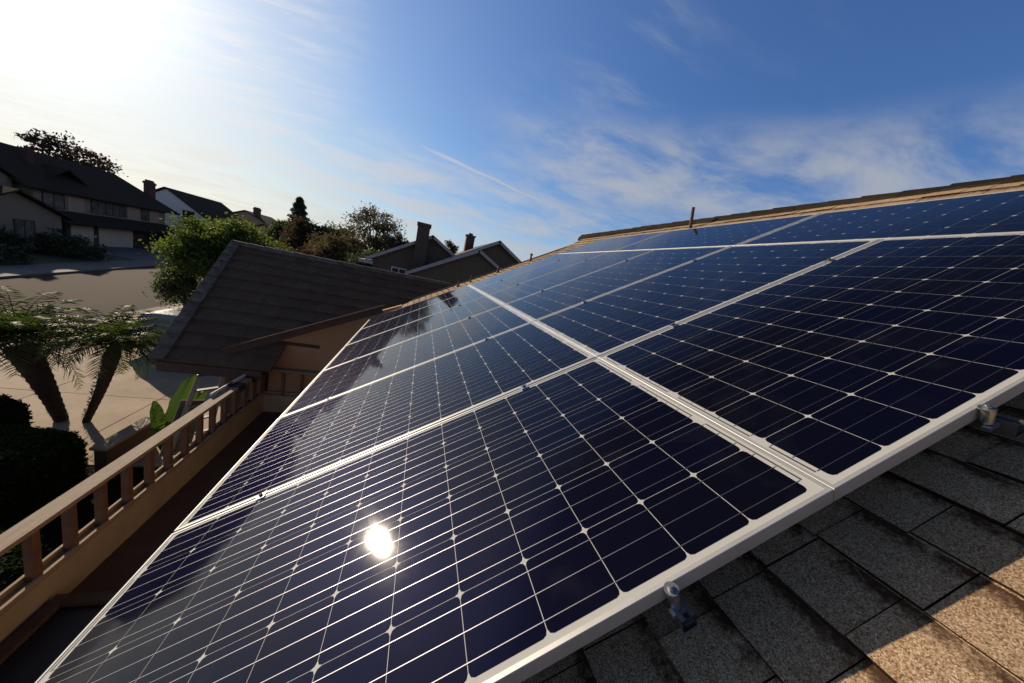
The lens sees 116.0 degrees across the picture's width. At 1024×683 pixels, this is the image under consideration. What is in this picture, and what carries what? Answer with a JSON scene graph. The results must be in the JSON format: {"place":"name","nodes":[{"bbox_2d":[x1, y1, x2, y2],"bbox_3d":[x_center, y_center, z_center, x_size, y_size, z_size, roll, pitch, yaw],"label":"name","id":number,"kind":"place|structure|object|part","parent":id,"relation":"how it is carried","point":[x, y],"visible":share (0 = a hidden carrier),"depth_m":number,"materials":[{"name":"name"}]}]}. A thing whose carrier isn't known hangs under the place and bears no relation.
{"place":"outdoors","nodes":[
{"label":"outdoors","id":0,"kind":"place"},
{"bbox_2d":[0,248,132,265],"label":"front lawn","id":1,"kind":"structure","parent":0,"point":[46,259],"depth_m":25.57,"materials":[{"name":"green plant"}]},
{"bbox_2d":[0,243,37,264],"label":"garden shrub","id":2,"kind":"object","parent":1,"relation":"on","point":[12,254],"visible":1,"depth_m":21.78,"materials":[{"name":"green plant"}]},
{"bbox_2d":[0,224,39,251],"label":"garden shrub","id":3,"kind":"object","parent":1,"relation":"on","point":[10,236],"visible":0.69,"depth_m":24.56,"materials":[{"name":"green plant"}]},
{"bbox_2d":[36,225,73,250],"bbox_3d":[-41.540,-9.075,28.580,4.503,3.080,4.281,9,11,-17],"label":"garden shrub","id":4,"kind":"object","parent":1,"relation":"on","point":[60,230],"visible":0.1,"depth_m":28.71,"materials":[{"name":"green plant"}]},
{"bbox_2d":[13,230,113,261],"bbox_3d":[-38.226,-8.103,27.049,5.888,3.297,4.108,9,11,-17],"label":"garden shrub","id":5,"kind":"object","parent":1,"relation":"on","point":[72,247],"visible":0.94,"depth_m":26.60,"materials":[{"name":"green plant"}]},
{"bbox_2d":[0,259,171,274],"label":"pavement","id":6,"kind":"structure","parent":0,"point":[16,269],"depth_m":24.21,"materials":[{"name":"grey concrete"}]},
{"bbox_2d":[0,263,167,278],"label":"kerb","id":7,"kind":"structure","parent":6,"relation":"on","point":[3,276],"depth_m":22.75,"materials":[{"name":"grey concrete"}]},
{"bbox_2d":[0,305,182,358],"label":"pavement","id":8,"kind":"structure","parent":0,"point":[180,306],"depth_m":16.48,"materials":[{"name":"concrete"}]},
{"bbox_2d":[287,246,333,259],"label":"rusty tree","id":9,"kind":"object","parent":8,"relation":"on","point":[310,252],"visible":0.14,"depth_m":40.81,"materials":[{"name":"brown plant"}]},
{"bbox_2d":[0,265,202,323],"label":"road","id":10,"kind":"structure","parent":0,"point":[106,292],"depth_m":19.61,"materials":[{"name":"grey asphalt"}]},
{"bbox_2d":[265,219,288,246],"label":"background tree","id":11,"kind":"object","parent":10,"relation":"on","point":[279,224],"visible":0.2,"depth_m":67.98,"materials":[{"name":"green plant"}]},
{"bbox_2d":[279,196,309,251],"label":"conifer","id":12,"kind":"object","parent":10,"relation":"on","point":[298,208],"visible":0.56,"depth_m":61.88,"materials":[{"name":"green plant"}]},
{"bbox_2d":[302,220,353,242],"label":"dark tree","id":13,"kind":"object","parent":10,"relation":"on","point":[326,229],"visible":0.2,"depth_m":59.89,"materials":[{"name":"green plant"}]},
{"bbox_2d":[0,328,222,467],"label":"driveway","id":14,"kind":"structure","parent":0,"point":[127,400],"depth_m":9.68,"materials":[{"name":"concrete"}]},
{"bbox_2d":[0,286,103,422],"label":"pygmy palm","id":15,"kind":"object","parent":14,"relation":"on","point":[18,330],"visible":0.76,"depth_m":7.89,"materials":[{"name":"green plant"}]},
{"bbox_2d":[23,304,169,422],"bbox_3d":[-10.482,0.747,8.354,2.494,3.143,2.550,9,11,-17],"label":"pygmy palm","id":16,"kind":"object","parent":14,"relation":"on","point":[120,341],"visible":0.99,"depth_m":8.10,"materials":[{"name":"green plant"}]},
{"bbox_2d":[129,308,181,357],"bbox_3d":[-12.781,-0.185,13.858,5.070,1.870,1.894,9,11,-17],"label":"parked car","id":17,"kind":"object","parent":14,"relation":"on","point":[167,316],"visible":0.07,"depth_m":12.57,"materials":[{"name":"paint"}]},
{"bbox_3d":[-13.996,-0.624,12.493,0.900,0.571,0.111,9,11,-17],"label":"side window","id":18,"kind":"part","parent":17,"relation":"part of","materials":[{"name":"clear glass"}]},
{"bbox_2d":[142,258,203,308],"bbox_3d":[-18.008,-2.900,17.800,3.470,3.458,3.308,16,12,19],"label":"weeping shrub","id":19,"kind":"object","parent":14,"relation":"on","point":[176,287],"visible":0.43,"depth_m":17.07,"materials":[{"name":"green plant"}]},
{"bbox_2d":[85,246,169,259],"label":"garage drive","id":20,"kind":"structure","parent":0,"point":[135,253],"depth_m":35.47,"materials":[{"name":"grey concrete"}]},
{"bbox_2d":[0,0,1023,260],"label":"sky","id":21,"kind":"structure","parent":0,"point":[535,127],"materials":[{"name":"blue"}]},
{"label":"ground","id":22,"kind":"structure","parent":0,"visible":0},
{"bbox_2d":[13,128,127,176],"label":"airy tree","id":23,"kind":"object","parent":22,"relation":"on","point":[47,144],"visible":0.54,"depth_m":47.99,"materials":[{"name":"green plant"}]},
{"bbox_2d":[0,142,180,248],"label":"beige house","id":24,"kind":"structure","parent":22,"relation":"on","point":[40,192],"depth_m":33.00,"materials":[{"name":"paint"}]},
{"bbox_2d":[13,219,35,239],"bbox_3d":[-40.474,-9.291,26.581,0.050,1.600,1.500,9,11,-17],"label":"window","id":25,"kind":"structure","parent":24,"relation":"in","point":[26,228],"depth_m":26.56,"materials":[{"name":"grey glass"}]},
{"bbox_2d":[41,191,64,209],"bbox_3d":[-44.359,-13.638,30.971,0.050,1.400,2.000,9,11,-17],"label":"window","id":26,"kind":"structure","parent":24,"relation":"in","point":[54,200],"depth_m":31.01,"materials":[{"name":"grey glass"}]},
{"bbox_2d":[70,225,93,245],"bbox_3d":[-44.909,-11.101,33.470,0.062,2.100,2.350,9,11,-17],"label":"garage door","id":27,"kind":"structure","parent":24,"relation":"in","point":[87,231],"depth_m":33.51,"materials":[{"name":"white metal"}]},
{"bbox_2d":[90,199,125,217],"bbox_3d":[-45.857,-15.083,36.439,0.050,1.440,4.300,9,11,-17],"label":"window","id":28,"kind":"structure","parent":24,"relation":"in","point":[97,207],"depth_m":36.27,"materials":[{"name":"grey glass"}]},
{"bbox_2d":[98,228,132,247],"bbox_3d":[-45.927,-12.045,37.168,0.062,2.100,4.350,9,11,-17],"label":"garage door","id":29,"kind":"structure","parent":24,"relation":"in","point":[108,237],"depth_m":37.00,"materials":[{"name":"white metal"}]},
{"bbox_2d":[136,231,145,247],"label":"entry door","id":30,"kind":"structure","parent":24,"relation":"in","point":[139,235],"depth_m":40.35,"materials":[{"name":"red wood"}]},
{"bbox_2d":[141,209,148,220],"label":"window","id":31,"kind":"structure","parent":24,"relation":"in","point":[144,213],"depth_m":41.13,"materials":[{"name":"grey glass"}]},
{"bbox_2d":[150,233,157,248],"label":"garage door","id":32,"kind":"structure","parent":24,"relation":"in","point":[150,233],"depth_m":42.03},
{"bbox_2d":[40,466,157,554],"bbox_3d":[-10.554,2.771,6.653,10.190,0.182,27.800,9,11,-17],"label":"planting bed","id":33,"kind":"object","parent":22,"relation":"on","point":[52,536],"visible":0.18,"depth_m":6.22,"materials":[{"name":"black soil"}]},
{"bbox_2d":[0,393,33,425],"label":"hedge","id":34,"kind":"object","parent":33,"relation":"on","point":[13,411],"visible":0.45,"depth_m":6.94,"materials":[{"name":"green plant"}]},
{"bbox_2d":[0,525,50,592],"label":"hedge","id":35,"kind":"object","parent":33,"relation":"on","point":[11,567],"visible":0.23,"depth_m":4.51,"materials":[{"name":"green plant"}]},
{"bbox_2d":[0,424,89,527],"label":"hedge","id":36,"kind":"object","parent":33,"relation":"on","point":[40,467],"visible":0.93,"depth_m":5.90,"materials":[{"name":"green plant"}]},
{"bbox_2d":[89,417,152,472],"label":"garden wall","id":37,"kind":"structure","parent":33,"relation":"on","point":[112,448],"depth_m":7.12,"materials":[{"name":"brown concrete block"}]},
{"bbox_2d":[150,374,206,450],"bbox_3d":[-7.346,1.984,6.854,0.785,2.581,1.016,9,11,-17],"label":"banana plant","id":38,"kind":"object","parent":33,"relation":"on","point":[160,420],"visible":0.32,"depth_m":6.79,"materials":[{"name":"green plant"}]},
{"bbox_2d":[161,374,224,465],"bbox_3d":[-6.011,2.127,5.764,0.230,3.276,1.244,20,14,37],"label":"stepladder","id":39,"kind":"object","parent":33,"relation":"on","point":[188,405],"visible":0.24,"depth_m":5.60,"materials":[{"name":"metal"}]},
{"bbox_2d":[159,400,204,456],"bbox_3d":[-5.839,1.527,5.666,0.118,1.022,0.572,20,14,37],"label":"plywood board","id":40,"kind":"object","parent":39,"relation":"on","point":[178,415],"visible":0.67,"depth_m":5.66,"materials":[{"name":"wood"}]},
{"bbox_2d":[47,303,182,327],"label":"kerb","id":41,"kind":"structure","parent":22,"relation":"on","point":[158,308],"depth_m":18.27,"materials":[{"name":"grey concrete"}]},
{"bbox_2d":[148,228,173,249],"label":"garden shrub","id":42,"kind":"object","parent":22,"relation":"on","point":[159,235],"visible":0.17,"depth_m":41.95,"materials":[{"name":"green plant"}]},
{"bbox_2d":[156,187,251,237],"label":"white house","id":43,"kind":"structure","parent":22,"relation":"on","point":[179,202],"depth_m":51.65,"materials":[{"name":"paint"}]},
{"bbox_2d":[183,210,193,219],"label":"window","id":44,"kind":"structure","parent":43,"relation":"in","point":[188,213],"depth_m":51.36,"materials":[{"name":"black glass"}]},
{"bbox_2d":[133,211,292,280],"bbox_3d":[-16.166,-4.120,18.203,6.228,6.450,6.549,15,11,17],"label":"leafy tree","id":45,"kind":"object","parent":22,"relation":"on","point":[195,248],"visible":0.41,"depth_m":16.48,"materials":[{"name":"green plant"}]},
{"bbox_2d":[234,207,280,239],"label":"distant house","id":46,"kind":"structure","parent":22,"relation":"on","point":[258,218],"depth_m":77.09,"materials":[{"name":"beige paint"}]},
{"bbox_2d":[274,214,323,250],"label":"rusty tree","id":47,"kind":"object","parent":22,"relation":"on","point":[298,227],"visible":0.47,"depth_m":59.20,"materials":[{"name":"brown plant"}]},
{"bbox_2d":[303,228,363,256],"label":"background tree","id":48,"kind":"object","parent":22,"relation":"on","point":[316,237],"visible":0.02,"depth_m":50.26,"materials":[{"name":"green plant"}]},
{"bbox_2d":[307,231,367,262],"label":"olive bush tree","id":49,"kind":"object","parent":22,"relation":"on","point":[333,245],"visible":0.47,"depth_m":42.58,"materials":[{"name":"green plant"}]},
{"bbox_2d":[344,248,380,266],"bbox_3d":[-17.893,-8.639,39.960,6.542,6.202,6.789,17,12,23],"label":"background tree","id":50,"kind":"object","parent":22,"relation":"on","point":[355,259],"visible":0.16,"depth_m":38.55,"materials":[{"name":"green plant"}]},
{"bbox_2d":[335,201,406,253],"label":"tall olive tree","id":51,"kind":"object","parent":22,"relation":"on","point":[377,226],"visible":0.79,"depth_m":48.48,"materials":[{"name":"green plant"}]},
{"bbox_2d":[382,234,409,249],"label":"round olive tree","id":52,"kind":"object","parent":22,"relation":"on","point":[391,242],"visible":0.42,"depth_m":46.79,"materials":[{"name":"green plant"}]},
{"bbox_2d":[358,221,521,285],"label":"gabled house","id":53,"kind":"structure","parent":22,"relation":"on","point":[426,255],"depth_m":22.39,"materials":[{"name":"beige"}]},
{"bbox_2d":[391,267,406,273],"bbox_3d":[-8.123,-4.952,22.897,1.020,0.630,0.050,9,11,-17],"label":"window","id":54,"kind":"structure","parent":53,"relation":"in","point":[399,270],"depth_m":22.86,"materials":[{"name":"white paint"}]},
{"bbox_2d":[444,239,458,253],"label":"background tree","id":55,"kind":"object","parent":22,"relation":"on","point":[451,247],"visible":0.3,"depth_m":43.16,"materials":[{"name":"green plant"}]},
{"bbox_2d":[70,174,1023,682],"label":"house","id":56,"kind":"structure","parent":22,"relation":"on","point":[908,570],"depth_m":0.70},
{"bbox_2d":[0,590,119,682],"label":"balcony floor","id":57,"kind":"structure","parent":56,"relation":"on","point":[36,645],"depth_m":2.46,"materials":[{"name":"black"}]},
{"bbox_2d":[0,367,319,645],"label":"balcony railing","id":58,"kind":"object","parent":56,"relation":"on","point":[72,561],"visible":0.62,"depth_m":3.24,"materials":[{"name":"brown wood"}]},
{"bbox_2d":[209,374,245,395],"bbox_3d":[-4.598,0.650,5.317,0.048,0.046,1.201,9,11,-15],"label":"painters pole","id":59,"kind":"object","parent":58,"relation":"on","point":[228,384],"visible":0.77,"depth_m":5.12,"materials":[{"name":"white paint"}]},
{"bbox_2d":[228,382,245,392],"bbox_3d":[-4.521,0.752,5.258,0.165,0.098,0.200,9,11,-17],"label":"cloth strip","id":60,"kind":"object","parent":58,"relation":"hanging from","point":[241,386],"visible":0.9,"depth_m":5.25,"materials":[{"name":"black fabric"}]},
{"bbox_2d":[487,249,655,304],"bbox_3d":[0.695,-0.860,4.150,1.972,0.035,0.999,-21,18,-9],"label":"solar panel","id":61,"kind":"object","parent":56,"relation":"attached to","point":[550,280],"visible":0.91,"depth_m":4.07,"materials":[{"name":"blue"}]},
{"bbox_2d":[505,246,730,320],"bbox_3d":[0.955,-0.619,3.207,1.972,0.035,0.999,-21,18,-9],"label":"solar panel","id":62,"kind":"object","parent":56,"relation":"attached to","point":[561,297],"visible":0.95,"depth_m":3.09,"materials":[{"name":"blue"}]},
{"bbox_2d":[662,594,697,633],"bbox_3d":[-0.446,-0.173,3.472,0.082,0.107,6.122,9,11,-17],"label":"mounting rail","id":63,"kind":"object","parent":56,"relation":"attached to","point":[686,622],"visible":0.22,"depth_m":0.60,"materials":[{"name":"metal"}]},
{"bbox_2d":[279,305,532,417],"bbox_3d":[-0.861,0.085,2.886,1.972,0.035,0.999,-21,18,-9],"label":"solar panel","id":64,"kind":"object","parent":63,"relation":"attached to","point":[373,367],"visible":0.98,"depth_m":2.77,"materials":[{"name":"blue"}]},
{"bbox_2d":[520,384,528,389],"bbox_3d":[0.064,0.233,1.560,0.036,0.047,0.038,-21,18,-9],"label":"clamp","id":65,"kind":"object","parent":63,"relation":"attached to","point":[523,386],"visible":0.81,"depth_m":1.55,"materials":[{"name":"metal"}]},
{"bbox_2d":[664,581,685,619],"bbox_3d":[0.311,0.491,0.612,0.052,0.062,0.030,9,11,-17],"label":"end clamp","id":66,"kind":"object","parent":63,"relation":"attached to","point":[671,590],"visible":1,"depth_m":0.60,"materials":[{"name":"metal"}]},
{"bbox_2d":[688,207,694,228],"bbox_3d":[2.848,-1.911,5.059,0.145,0.393,0.106,9,11,-17],"label":"vent pipe","id":67,"kind":"object","parent":56,"relation":"attached to","point":[691,217],"visible":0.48,"depth_m":5.03,"materials":[{"name":"grey metal"}]},
{"bbox_2d":[967,413,1023,438],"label":"mounting rail","id":68,"kind":"object","parent":56,"relation":"attached to","point":[1011,427],"visible":0.16,"depth_m":0.75,"materials":[{"name":"metal"}]},
{"bbox_2d":[469,253,576,288],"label":"solar panel","id":69,"kind":"object","parent":68,"relation":"attached to","point":[513,272],"visible":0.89,"depth_m":5.99,"materials":[{"name":"blue"}]},
{"bbox_2d":[477,251,609,294],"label":"solar panel","id":70,"kind":"object","parent":68,"relation":"attached to","point":[531,274],"visible":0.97,"depth_m":5.03,"materials":[{"name":"blue"}]},
{"bbox_2d":[534,239,879,356],"bbox_3d":[1.215,-0.378,2.263,1.972,0.036,0.999,-21,18,-9],"label":"solar panel","id":71,"kind":"object","parent":68,"relation":"attached to","point":[615,319],"visible":0.95,"depth_m":2.11,"materials":[{"name":"blue"}]},
{"bbox_2d":[598,232,1023,500],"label":"solar panel","id":72,"kind":"object","parent":68,"relation":"attached to","point":[843,375],"visible":0.98,"depth_m":1.09,"materials":[{"name":"blue"}]},
{"bbox_2d":[977,403,1000,431],"bbox_3d":[1.121,0.178,0.755,0.052,0.062,0.030,9,11,-17],"label":"end clamp","id":73,"kind":"object","parent":68,"relation":"attached to","point":[987,415],"visible":1,"depth_m":0.75,"materials":[{"name":"metal"}]},
{"bbox_3d":[-1.554,0.257,3.273,0.082,0.107,6.130,9,11,-17],"label":"rail","id":74,"kind":"object","parent":56,"relation":"attached to","visible":0},
{"bbox_2d":[254,491,267,500],"bbox_3d":[-1.059,0.667,1.361,0.036,0.047,0.038,-21,18,-9],"label":"clamp","id":75,"kind":"object","parent":74,"relation":"attached to","point":[261,495],"visible":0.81,"depth_m":1.35,"materials":[{"name":"metal"}]},
{"bbox_2d":[174,321,595,532],"bbox_3d":[-0.602,0.323,1.942,1.972,0.035,0.999,-21,18,-9],"label":"solar panel","id":76,"kind":"object","parent":74,"relation":"attached to","point":[292,448],"visible":0.98,"depth_m":1.76,"materials":[{"name":"blue"}]},
{"bbox_2d":[321,296,502,371],"bbox_3d":[-1.121,-0.156,3.830,1.972,0.035,0.999,-21,18,-9],"label":"solar panel","id":77,"kind":"object","parent":74,"relation":"attached to","point":[383,340],"visible":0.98,"depth_m":3.74,"materials":[{"name":"blue"}]},
{"bbox_2d":[345,289,486,345],"bbox_3d":[-1.381,-0.399,4.773,1.972,0.035,0.999,-21,18,-9],"label":"solar panel","id":78,"kind":"object","parent":74,"relation":"attached to","point":[406,318],"visible":0.95,"depth_m":4.70,"materials":[{"name":"blue"}]},
{"bbox_2d":[360,285,474,329],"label":"solar panel","id":79,"kind":"object","parent":74,"relation":"attached to","point":[416,306],"visible":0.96,"depth_m":5.66,"materials":[{"name":"blue"}]},
{"bbox_2d":[35,357,833,682],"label":"solar panel","id":80,"kind":"object","parent":74,"relation":"attached to","point":[519,535],"visible":1,"depth_m":0.84,"materials":[{"name":"blue"}]},
{"bbox_3d":[1.995,-1.102,3.860,0.082,0.107,6.050,9,11,-17],"label":"rail","id":81,"kind":"object","parent":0,"visible":0},
{"bbox_2d":[560,231,667,253],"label":"solar panel","id":82,"kind":"object","parent":81,"relation":"attached to","point":[609,244],"visible":0.92,"depth_m":5.51,"materials":[{"name":"blue"}]},
{"bbox_2d":[615,213,819,250],"bbox_3d":[2.209,-1.257,3.873,0.999,0.035,1.972,-21,18,-9],"label":"solar panel","id":83,"kind":"object","parent":81,"relation":"attached to","point":[733,234],"visible":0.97,"depth_m":3.54,"materials":[{"name":"blue"}]},
{"bbox_2d":[736,189,1023,245],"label":"solar panel","id":84,"kind":"object","parent":81,"relation":"attached to","point":[995,212],"visible":0.98,"depth_m":2.10,"materials":[{"name":"blue"}]}
]}

